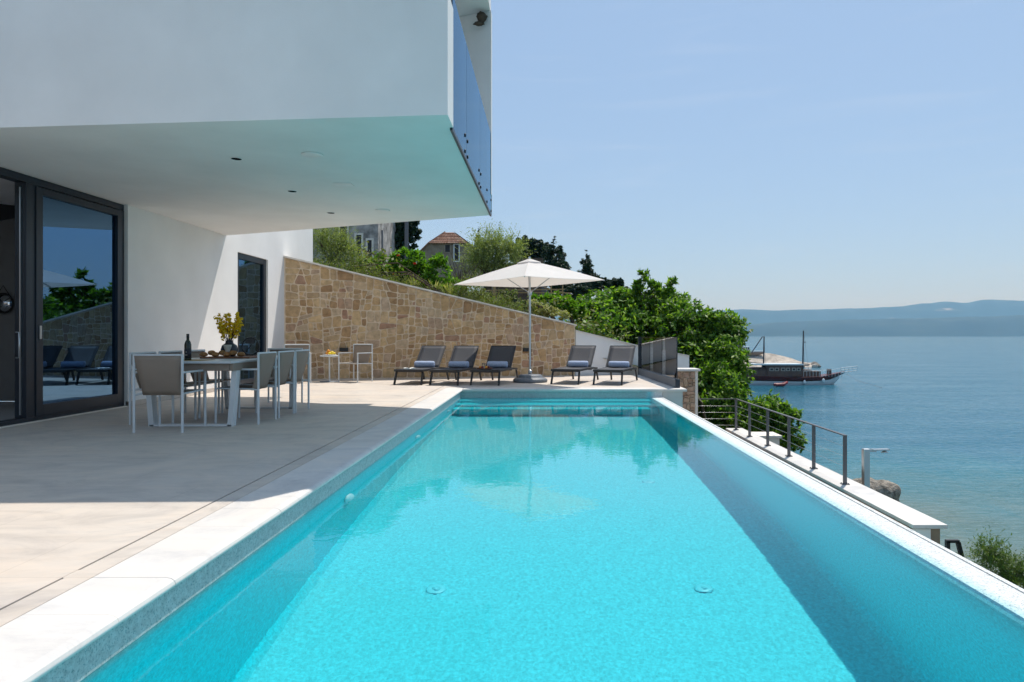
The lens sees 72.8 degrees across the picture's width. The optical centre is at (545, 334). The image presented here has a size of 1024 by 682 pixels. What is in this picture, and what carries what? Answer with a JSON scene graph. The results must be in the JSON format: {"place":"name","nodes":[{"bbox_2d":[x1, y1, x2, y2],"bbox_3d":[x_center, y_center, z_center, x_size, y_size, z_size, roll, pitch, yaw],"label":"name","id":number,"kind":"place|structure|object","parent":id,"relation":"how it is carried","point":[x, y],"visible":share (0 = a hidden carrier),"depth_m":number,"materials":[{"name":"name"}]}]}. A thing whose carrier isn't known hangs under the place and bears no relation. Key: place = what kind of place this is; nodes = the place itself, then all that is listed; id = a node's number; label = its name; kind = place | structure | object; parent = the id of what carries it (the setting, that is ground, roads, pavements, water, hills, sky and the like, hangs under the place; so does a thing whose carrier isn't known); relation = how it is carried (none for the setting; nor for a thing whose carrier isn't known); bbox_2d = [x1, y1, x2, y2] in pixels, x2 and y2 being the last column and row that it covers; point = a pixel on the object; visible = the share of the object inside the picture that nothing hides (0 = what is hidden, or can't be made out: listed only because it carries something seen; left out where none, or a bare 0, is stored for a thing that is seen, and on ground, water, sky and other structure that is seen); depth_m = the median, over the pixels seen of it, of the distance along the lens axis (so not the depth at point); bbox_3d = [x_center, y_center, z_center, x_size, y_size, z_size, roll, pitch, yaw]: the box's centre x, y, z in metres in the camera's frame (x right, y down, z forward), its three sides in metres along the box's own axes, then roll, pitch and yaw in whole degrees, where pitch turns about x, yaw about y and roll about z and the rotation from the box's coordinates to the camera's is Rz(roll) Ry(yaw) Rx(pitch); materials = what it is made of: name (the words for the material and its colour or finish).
{"place":"outdoors","nodes":[
{"label":"outdoors","id":0,"kind":"place"},
{"bbox_2d":[0,377,460,609],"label":"terrace","id":1,"kind":"structure","parent":0,"point":[79,492],"depth_m":5.65,"materials":[{"name":"stone"}]},
{"bbox_2d":[129,351,196,424],"bbox_3d":[-4.601,0.628,8.360,0.531,0.844,0.554,0,0,0],"label":"dining chair","id":2,"kind":"object","parent":1,"relation":"on","point":[140,389],"visible":0.32,"depth_m":8.11,"materials":[{"name":"white metal"}]},
{"bbox_2d":[132,354,205,432],"bbox_3d":[-4.155,0.628,7.689,0.554,0.844,0.531,0,0,0],"label":"dining chair","id":3,"kind":"object","parent":1,"relation":"on","point":[159,375],"visible":0.94,"depth_m":7.45,"materials":[{"name":"grey fabric"}]},
{"bbox_2d":[158,350,219,417],"bbox_3d":[-4.601,0.628,8.980,0.531,0.844,0.554,0,0,0],"label":"dining chair","id":4,"kind":"object","parent":1,"relation":"on","point":[199,383],"visible":0.3,"depth_m":9.01,"materials":[{"name":"white metal"}]},
{"bbox_2d":[184,349,230,412],"bbox_3d":[-4.601,0.628,9.600,0.531,0.844,0.554,0,0,0],"label":"dining chair","id":5,"kind":"object","parent":1,"relation":"on","point":[195,353],"visible":0.39,"depth_m":9.54,"materials":[{"name":"white metal"}]},
{"bbox_2d":[146,355,296,426],"bbox_3d":[-4.060,0.676,8.970,1.059,0.752,2.300,0,0,0],"label":"dining table","id":6,"kind":"object","parent":1,"relation":"on","point":[233,366],"visible":0.69,"depth_m":7.93,"materials":[{"name":"white metal"}]},
{"bbox_2d":[184,359,214,360],"bbox_3d":[-4.200,0.297,8.125,0.500,0.004,0.350,0,0,0],"label":"placemat","id":7,"kind":"object","parent":6,"relation":"on","point":[199,359],"visible":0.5,"depth_m":8.28,"materials":[{"name":"grey fabric"}]},
{"bbox_2d":[184,334,190,359],"bbox_3d":[-4.150,0.144,8.049,0.076,0.310,0.078,0,0,0],"label":"wine bottle","id":8,"kind":"object","parent":7,"relation":"on","point":[187,350],"visible":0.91,"depth_m":8.02,"materials":[{"name":"green glass"}]},
{"bbox_2d":[200,355,256,358],"bbox_3d":[-4.035,0.289,9.070,0.630,0.020,0.700,0,0,0],"label":"serving board","id":9,"kind":"object","parent":6,"relation":"on","point":[231,357],"visible":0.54,"depth_m":8.72,"materials":[{"name":"brown wood"}]},
{"bbox_2d":[199,350,244,356],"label":"bread loaves","id":10,"kind":"object","parent":9,"relation":"on","point":[213,353],"visible":1,"depth_m":8.77,"materials":[{"name":"brown food"}]},
{"bbox_2d":[223,345,231,356],"bbox_3d":[-4.060,0.203,8.860,0.100,0.150,0.098,0,0,0],"label":"patterned cup","id":11,"kind":"object","parent":9,"relation":"on","point":[227,348],"visible":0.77,"depth_m":8.83,"materials":[{"name":"beige ceramic"}]},
{"bbox_2d":[213,312,243,355],"bbox_3d":[-4.094,-0.002,8.983,0.306,0.602,0.356,0,0,44],"label":"flower vase","id":12,"kind":"object","parent":9,"relation":"on","point":[229,328],"visible":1,"depth_m":8.95,"materials":[{"name":"ceramic"}]},
{"bbox_2d":[241,337,259,355],"bbox_3d":[-3.950,0.154,9.300,0.250,0.250,0.080,0,0,0],"label":"ring vase","id":13,"kind":"object","parent":9,"relation":"on","point":[247,354],"visible":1,"depth_m":9.29,"materials":[{"name":"ceramic"}]},
{"bbox_2d":[214,351,276,424],"bbox_3d":[-3.609,0.628,8.380,0.531,0.844,0.554,0,0,0],"label":"dining chair","id":14,"kind":"object","parent":1,"relation":"on","point":[266,363],"visible":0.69,"depth_m":8.27,"materials":[{"name":"grey fabric"}]},
{"bbox_2d":[0,0,491,427],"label":"villa","id":15,"kind":"object","parent":1,"relation":"on","point":[173,173],"visible":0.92,"depth_m":7.79,"materials":[{"name":"white paint"}]},
{"bbox_2d":[0,285,13,313],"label":"pendant lamp","id":16,"kind":"object","parent":15,"relation":"attached to","point":[6,302],"visible":1,"depth_m":10.93,"materials":[{"name":"silver metal"}]},
{"bbox_2d":[0,167,123,426],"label":"sliding door","id":17,"kind":"structure","parent":15,"relation":"in","point":[69,243],"depth_m":8.93,"materials":[{"name":"metal"}]},
{"bbox_2d":[238,252,265,383],"bbox_3d":[-6.180,-0.305,14.500,0.080,2.690,1.500,0,0,0],"label":"terrace door","id":18,"kind":"structure","parent":15,"relation":"in","point":[251,269],"depth_m":14.59,"materials":[{"name":"glass"}]},
{"bbox_2d":[473,11,487,25],"bbox_3d":[-1.006,-4.926,10.795,0.210,0.231,0.141,0,0,-26],"label":"swallow nest","id":19,"kind":"object","parent":15,"relation":"attached to","point":[481,16],"visible":1,"depth_m":10.76,"materials":[{"name":"brown soil"}]},
{"bbox_2d":[238,350,294,417],"bbox_3d":[-3.609,0.628,9.000,0.531,0.844,0.554,0,0,0],"label":"dining chair","id":20,"kind":"object","parent":1,"relation":"on","point":[286,359],"visible":0.66,"depth_m":8.98,"materials":[{"name":"grey fabric"}]},
{"bbox_2d":[254,348,302,405],"bbox_3d":[-4.030,0.628,10.501,0.554,0.844,0.531,0,0,0],"label":"dining chair","id":21,"kind":"object","parent":1,"relation":"on","point":[277,350],"visible":0.25,"depth_m":10.74,"materials":[{"name":"white metal"}]},
{"bbox_2d":[269,349,309,412],"bbox_3d":[-3.609,0.628,9.585,0.531,0.844,0.554,0,0,0],"label":"dining chair","id":22,"kind":"object","parent":1,"relation":"on","point":[302,357],"visible":0.58,"depth_m":9.64,"materials":[{"name":"grey fabric"}]},
{"bbox_2d":[284,344,310,382],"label":"dining chair","id":23,"kind":"object","parent":1,"relation":"on","point":[304,346],"visible":0.19,"depth_m":15.46,"materials":[{"name":"white metal"}]},
{"bbox_2d":[320,355,337,381],"bbox_3d":[-4.824,0.755,15.500,0.420,0.590,0.420,0,0,0],"label":"side table","id":24,"kind":"object","parent":1,"relation":"on","point":[329,356],"visible":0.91,"depth_m":15.40,"materials":[{"name":"grey plastic"}]},
{"bbox_2d":[323,350,336,354],"bbox_3d":[-4.824,0.395,15.500,0.310,0.131,0.310,0,0,0],"label":"fruit plate","id":25,"kind":"object","parent":24,"relation":"on","point":[328,352],"visible":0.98,"depth_m":15.48,"materials":[{"name":"yellow food"}]},
{"bbox_2d":[338,344,372,382],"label":"dining chair","id":26,"kind":"object","parent":1,"relation":"on","point":[361,353],"visible":1,"depth_m":15.65,"materials":[{"name":"white metal"}]},
{"bbox_2d":[393,345,448,384],"bbox_3d":[-2.710,0.654,15.359,0.635,0.813,1.782,0,0,11],"label":"sun lounger","id":27,"kind":"object","parent":1,"relation":"on","point":[435,353],"visible":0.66,"depth_m":15.79,"materials":[{"name":"grey fabric"}]},
{"bbox_2d":[414,361,434,366],"bbox_3d":[-2.694,0.655,15.494,0.460,0.142,0.142,0,0,9],"label":"rolled towel","id":28,"kind":"object","parent":27,"relation":"on","point":[424,363],"visible":1,"depth_m":15.44,"materials":[{"name":"blue fabric"}]},
{"bbox_2d":[0,375,657,626],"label":"terrace border","id":29,"kind":"object","parent":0,"point":[10,613],"visible":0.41,"depth_m":4.50,"materials":[{"name":"stone"}]},
{"bbox_2d":[429,346,481,385],"bbox_3d":[-1.935,0.654,15.211,0.635,0.813,1.782,0,0,11],"label":"sun lounger","id":30,"kind":"object","parent":29,"relation":"on","point":[465,353],"visible":0.82,"depth_m":15.63,"materials":[{"name":"grey fabric"}]},
{"bbox_2d":[448,361,468,367],"bbox_3d":[-1.910,0.655,15.344,0.460,0.142,0.142,0,0,14],"label":"rolled towel","id":31,"kind":"object","parent":30,"relation":"on","point":[461,364],"visible":1,"depth_m":15.29,"materials":[{"name":"blue fabric"}]},
{"bbox_2d":[470,346,517,385],"bbox_3d":[-1.088,0.654,15.211,0.635,0.813,1.782,0,0,11],"label":"sun lounger","id":32,"kind":"object","parent":29,"relation":"on","point":[501,353],"visible":0.82,"depth_m":15.64,"materials":[{"name":"grey fabric"}]},
{"bbox_2d":[476,363,491,368],"bbox_3d":[-1.295,0.667,14.773,0.350,0.130,0.348,0,0,0],"label":"fruit tray","id":33,"kind":"object","parent":32,"relation":"on","point":[483,367],"visible":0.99,"depth_m":14.70,"materials":[{"name":"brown wood"}]},
{"bbox_2d":[487,361,507,367],"bbox_3d":[-1.052,0.655,15.342,0.460,0.142,0.142,0,0,10],"label":"rolled towel","id":34,"kind":"object","parent":32,"relation":"on","point":[499,364],"visible":0.95,"depth_m":15.29,"materials":[{"name":"blue fabric"}]},
{"bbox_2d":[454,257,604,382],"bbox_3d":[-0.420,-0.345,15.213,1.932,2.790,3.059,0,0,-36],"label":"parasol","id":35,"kind":"object","parent":29,"relation":"on","point":[529,272],"visible":1,"depth_m":15.21,"materials":[{"name":"white fabric"}]},
{"bbox_2d":[550,345,598,384],"bbox_3d":[0.684,0.654,15.484,0.635,0.813,1.782,0,0,18],"label":"sun lounger","id":36,"kind":"object","parent":29,"relation":"on","point":[582,353],"visible":0.96,"depth_m":15.90,"materials":[{"name":"grey fabric"}]},
{"bbox_2d":[568,361,587,366],"bbox_3d":[0.745,0.655,15.607,0.460,0.142,0.142,0,0,14],"label":"rolled towel","id":37,"kind":"object","parent":36,"relation":"on","point":[577,363],"visible":1,"depth_m":15.55,"materials":[{"name":"blue fabric"}]},
{"bbox_2d":[593,345,637,385],"bbox_3d":[1.567,0.654,15.259,0.635,0.813,1.782,0,0,18],"label":"sun lounger","id":38,"kind":"object","parent":29,"relation":"on","point":[620,353],"visible":0.94,"depth_m":15.67,"materials":[{"name":"grey fabric"}]},
{"bbox_2d":[608,361,628,367],"bbox_3d":[1.638,0.655,15.378,0.460,0.142,0.142,0,0,20],"label":"rolled towel","id":39,"kind":"object","parent":38,"relation":"on","point":[623,364],"visible":1,"depth_m":15.32,"materials":[{"name":"blue fabric"}]},
{"bbox_2d":[638,337,679,387],"bbox_3d":[2.558,0.550,15.996,0.096,1.000,4.593,0,0,-2],"label":"glass screen","id":40,"kind":"object","parent":29,"relation":"on","point":[669,376],"visible":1,"depth_m":15.50,"materials":[{"name":"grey glass"}]},
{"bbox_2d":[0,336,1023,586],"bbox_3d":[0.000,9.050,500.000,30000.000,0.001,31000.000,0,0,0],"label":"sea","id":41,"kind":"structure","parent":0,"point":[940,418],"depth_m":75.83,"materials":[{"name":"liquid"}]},
{"bbox_2d":[773,381,787,385],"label":"dinghy","id":42,"kind":"object","parent":41,"relation":"on","point":[781,384],"visible":1,"depth_m":121.39,"materials":[{"name":"red rubber"}]},
{"bbox_2d":[743,331,878,386],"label":"wooden sailing ship","id":43,"kind":"object","parent":41,"relation":"on","point":[790,373],"visible":0.93,"depth_m":125.30,"materials":[{"name":"brown wood"}]},
{"bbox_2d":[745,353,811,366],"bbox_3d":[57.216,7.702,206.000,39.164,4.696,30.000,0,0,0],"label":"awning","id":44,"kind":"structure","parent":43,"relation":"attached to","point":[772,358],"depth_m":200.85,"materials":[{"name":"white fabric"}]},
{"bbox_2d":[738,346,762,356],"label":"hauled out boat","id":45,"kind":"object","parent":44,"relation":"on","point":[754,353],"visible":0.34,"depth_m":202.20,"materials":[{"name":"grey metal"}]},
{"bbox_2d":[853,477,900,501],"bbox_3d":[17.890,8.827,37.595,2.654,2.102,2.142,0,0,0],"label":"boulder","id":46,"kind":"object","parent":41,"relation":"in","point":[887,488],"visible":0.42,"depth_m":36.83,"materials":[{"name":"beige stone"}]},
{"bbox_2d":[0,375,1023,681],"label":"swimming pool","id":47,"kind":"structure","parent":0,"point":[82,631],"depth_m":3.54,"materials":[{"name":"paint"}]},
{"bbox_2d":[80,398,1023,681],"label":"pool water","id":48,"kind":"structure","parent":47,"relation":"in","point":[556,540],"depth_m":3.40,"materials":[{"name":"blue liquid"}]},
{"bbox_2d":[605,358,707,420],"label":"hillside","id":49,"kind":"structure","parent":0,"point":[703,410],"depth_m":18.95,"materials":[{"name":"green plant"}]},
{"bbox_2d":[313,226,371,271],"bbox_3d":[-6.359,-2.686,21.004,2.520,2.511,1.980,0,0,0],"label":"olive shrub","id":50,"kind":"object","parent":49,"relation":"on","point":[332,246],"visible":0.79,"depth_m":20.85,"materials":[{"name":"green plant"}]},
{"bbox_2d":[313,223,401,268],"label":"stone house","id":51,"kind":"structure","parent":49,"relation":"on","point":[371,233],"depth_m":46.00,"materials":[{"name":"stone"}]},
{"bbox_2d":[338,226,348,243],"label":"window","id":52,"kind":"structure","parent":51,"relation":"in","point":[345,231],"depth_m":45.97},
{"bbox_2d":[354,233,362,255],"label":"window","id":53,"kind":"structure","parent":51,"relation":"in","point":[358,236],"depth_m":45.94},
{"bbox_2d":[366,238,373,257],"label":"window","id":54,"kind":"structure","parent":51,"relation":"in","point":[370,245],"depth_m":45.96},
{"bbox_2d":[381,230,382,251],"bbox_3d":[-9.403,-3.740,40.000,0.092,4.580,0.092,0,0,-22],"label":"utility pole","id":55,"kind":"object","parent":49,"relation":"on","point":[382,239],"visible":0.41,"depth_m":39.96,"materials":[{"name":"grey metal"}]},
{"bbox_2d":[405,222,407,258],"bbox_3d":[-8.000,-4.053,40.000,0.203,5.207,0.203,0,0,-23],"label":"utility pole","id":56,"kind":"object","parent":49,"relation":"on","point":[406,234],"depth_m":39.91,"materials":[{"name":"grey metal"}]},
{"bbox_2d":[347,247,467,293],"bbox_3d":[-4.256,-1.733,21.484,3.835,2.093,1.583,0,0,0],"label":"bright bush","id":57,"kind":"object","parent":49,"relation":"on","point":[431,273],"visible":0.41,"depth_m":21.28,"materials":[{"name":"green plant"}]},
{"bbox_2d":[394,221,422,260],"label":"dark tree","id":58,"kind":"object","parent":49,"relation":"on","point":[413,230],"visible":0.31,"depth_m":51.51,"materials":[{"name":"green plant"}]},
{"bbox_2d":[403,274,422,286],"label":"spiky plant","id":59,"kind":"object","parent":49,"relation":"on","point":[415,283],"visible":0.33,"depth_m":19.34,"materials":[{"name":"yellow plant"}]},
{"bbox_2d":[314,253,524,311],"bbox_3d":[-3.642,-1.188,19.207,6.318,2.146,1.660,0,0,0],"label":"dry scrub","id":60,"kind":"object","parent":49,"relation":"on","point":[464,293],"visible":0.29,"depth_m":19.10,"materials":[{"name":"green plant"}]},
{"bbox_2d":[439,281,454,294],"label":"spiky plant","id":61,"kind":"object","parent":60,"relation":"on","point":[449,289],"visible":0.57,"depth_m":19.30,"materials":[{"name":"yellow plant"}]},
{"bbox_2d":[284,256,576,378],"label":"stone wall","id":62,"kind":"structure","parent":49,"relation":"on","point":[397,325],"depth_m":16.76,"materials":[{"name":"stone"}]},
{"bbox_2d":[339,348,347,351],"bbox_3d":[-4.775,0.352,16.437,0.200,0.090,0.100,0,0,-13],"label":"wall lamp","id":63,"kind":"object","parent":62,"relation":"attached to","point":[343,349],"visible":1,"depth_m":16.39,"materials":[{"name":"black metal"}]},
{"bbox_2d":[419,231,480,278],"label":"tiled roof house","id":64,"kind":"structure","parent":49,"relation":"on","point":[446,243],"depth_m":70.00,"materials":[{"name":"ceramic"}]},
{"bbox_2d":[444,244,450,252],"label":"window","id":65,"kind":"structure","parent":64,"relation":"in","point":[447,247],"depth_m":69.98,"materials":[{"name":"grey glass"}]},
{"bbox_2d":[453,244,459,261],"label":"window","id":66,"kind":"structure","parent":64,"relation":"in","point":[455,251],"depth_m":69.93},
{"bbox_2d":[446,254,479,281],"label":"bare shrub","id":67,"kind":"object","parent":49,"relation":"on","point":[465,273],"visible":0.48,"depth_m":24.01,"materials":[{"name":"green plant"}]},
{"bbox_2d":[313,241,631,340],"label":"undergrowth","id":68,"kind":"object","parent":49,"relation":"on","point":[527,310],"visible":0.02,"depth_m":20.33,"materials":[{"name":"green plant"}]},
{"bbox_2d":[525,299,570,320],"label":"yellow shrub","id":69,"kind":"object","parent":68,"relation":"on","point":[551,311],"visible":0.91,"depth_m":19.51,"materials":[{"name":"green plant"}]},
{"bbox_2d":[451,218,535,295],"bbox_3d":[-2.327,-3.132,30.013,4.104,3.828,2.936,0,0,0],"label":"olive tree","id":70,"kind":"object","parent":49,"relation":"on","point":[490,251],"visible":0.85,"depth_m":29.69,"materials":[{"name":"green plant"}]},
{"bbox_2d":[469,287,526,309],"bbox_3d":[-1.777,-0.934,22.946,2.518,1.338,0.989,0,0,0],"label":"brown green bush","id":71,"kind":"object","parent":49,"relation":"on","point":[513,292],"visible":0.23,"depth_m":22.91,"materials":[{"name":"green plant"}]},
{"bbox_2d":[481,258,546,316],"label":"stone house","id":72,"kind":"structure","parent":49,"relation":"on","point":[523,296],"depth_m":32.00,"materials":[{"name":"grey stone"}]},
{"bbox_2d":[505,287,519,302],"bbox_3d":[-1.504,-1.743,31.980,0.670,0.956,0.080,0,0,0],"label":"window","id":73,"kind":"structure","parent":72,"relation":"in","point":[508,288],"depth_m":31.94,"materials":[{"name":"glass"}]},
{"bbox_2d":[508,235,548,259],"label":"umbrella pine","id":74,"kind":"object","parent":49,"relation":"on","point":[534,244],"visible":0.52,"depth_m":59.48,"materials":[{"name":"green plant"}]},
{"bbox_2d":[486,285,571,296],"bbox_3d":[-0.701,-1.450,29.979,3.788,1.255,2.059,0,0,0],"label":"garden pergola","id":75,"kind":"object","parent":49,"relation":"on","point":[494,290],"visible":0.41,"depth_m":28.98,"materials":[{"name":"brown wood"}]},
{"bbox_2d":[540,236,572,286],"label":"pine tree","id":76,"kind":"object","parent":49,"relation":"on","point":[550,251],"visible":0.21,"depth_m":55.70,"materials":[{"name":"green plant"}]},
{"bbox_2d":[531,290,588,322],"bbox_3d":[0.408,-0.842,21.986,2.048,1.192,1.003,0,0,0],"label":"round green bush","id":77,"kind":"object","parent":49,"relation":"on","point":[567,306],"visible":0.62,"depth_m":21.88,"materials":[{"name":"green plant"}]},
{"bbox_2d":[547,251,574,295],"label":"pine tree","id":78,"kind":"object","parent":49,"relation":"on","point":[560,264],"visible":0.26,"depth_m":53.68,"materials":[{"name":"green plant"}]},
{"bbox_2d":[573,250,599,296],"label":"pine tree","id":79,"kind":"object","parent":49,"relation":"on","point":[587,265],"visible":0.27,"depth_m":49.71,"materials":[{"name":"green plant"}]},
{"bbox_2d":[563,275,628,300],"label":"pine","id":80,"kind":"object","parent":49,"relation":"on","point":[582,288],"visible":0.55,"depth_m":43.69,"materials":[{"name":"green plant"}]},
{"bbox_2d":[575,330,688,375],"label":"white wall","id":81,"kind":"structure","parent":49,"relation":"on","point":[602,344],"depth_m":18.17,"materials":[{"name":"paint"}]},
{"bbox_2d":[611,267,678,335],"bbox_3d":[3.383,-1.092,23.481,2.390,2.512,1.164,0,0,0],"label":"tall fig shoot","id":82,"kind":"object","parent":49,"relation":"on","point":[639,284],"visible":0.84,"depth_m":23.37,"materials":[{"name":"green plant"}]},
{"bbox_2d":[563,297,728,413],"bbox_3d":[4.144,2.921,24.974,7.701,8.076,12.188,0,0,0],"label":"slope thicket","id":83,"kind":"object","parent":49,"relation":"on","point":[616,317],"visible":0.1,"depth_m":20.64,"materials":[{"name":"green plant"}]},
{"bbox_2d":[569,285,755,425],"bbox_3d":[4.072,1.745,23.205,4.045,7.276,8.383,0,0,-34],"label":"fig tree","id":84,"kind":"object","parent":49,"relation":"on","point":[722,334],"visible":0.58,"depth_m":21.92,"materials":[{"name":"green plant"}]},
{"bbox_2d":[409,0,1023,313],"label":"sky","id":85,"kind":"structure","parent":0,"point":[754,154],"materials":[{"name":"blue"}]},
{"bbox_2d":[549,299,1023,324],"bbox_3d":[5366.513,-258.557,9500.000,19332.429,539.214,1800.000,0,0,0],"label":"island","id":86,"kind":"structure","parent":0,"point":[983,308],"depth_m":9158.60,"materials":[{"name":"blue"}]},
{"bbox_2d":[741,315,1023,335],"bbox_3d":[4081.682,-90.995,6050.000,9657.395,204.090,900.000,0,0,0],"label":"island","id":87,"kind":"structure","parent":0,"point":[1011,325],"depth_m":5756.65,"materials":[{"name":"blue"}]},
{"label":"shore ground","id":88,"kind":"structure","parent":0,"visible":0},
{"bbox_2d":[706,389,807,452],"bbox_3d":[5.867,3.686,19.649,3.206,4.331,2.119,0,0,0],"label":"fig shrub","id":89,"kind":"object","parent":88,"relation":"on","point":[774,403],"visible":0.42,"depth_m":19.27,"materials":[{"name":"green plant"}]},
{"bbox_2d":[726,428,947,543],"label":"parapet wall","id":90,"kind":"structure","parent":88,"relation":"on","point":[927,526],"depth_m":10.91,"materials":[{"name":"white paint"}]},
{"bbox_2d":[698,398,849,484],"bbox_3d":[4.438,2.045,14.600,1.075,0.807,6.580,0,0,0],"label":"cable railing","id":91,"kind":"object","parent":90,"relation":"on","point":[844,445],"visible":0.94,"depth_m":13.96,"materials":[{"name":"grey metal"}]},
{"bbox_2d":[862,448,889,487],"bbox_3d":[5.817,3.676,12.200,0.455,3.347,0.117,0,0,0],"label":"beach shower","id":92,"kind":"object","parent":88,"relation":"on","point":[866,467],"visible":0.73,"depth_m":12.15,"materials":[{"name":"metal"}]},
{"bbox_2d":[945,539,964,557],"bbox_3d":[5.268,3.897,8.600,0.594,2.707,0.045,0,0,0],"label":"stair handrail","id":93,"kind":"object","parent":88,"relation":"on","point":[958,545],"visible":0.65,"depth_m":8.58,"materials":[{"name":"metal"}]},
{"bbox_2d":[956,525,1023,588],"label":"tamarisk","id":94,"kind":"object","parent":88,"relation":"on","point":[992,557],"visible":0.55,"depth_m":8.36,"materials":[{"name":"leaves"},{"name":"bark"}]},
{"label":"lower walkway","id":95,"kind":"structure","parent":0,"visible":0},
{"bbox_2d":[678,368,700,415],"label":"stone pillar","id":96,"kind":"structure","parent":95,"relation":"on","point":[688,377],"depth_m":15.97,"materials":[{"name":"beige stone"}]}
]}

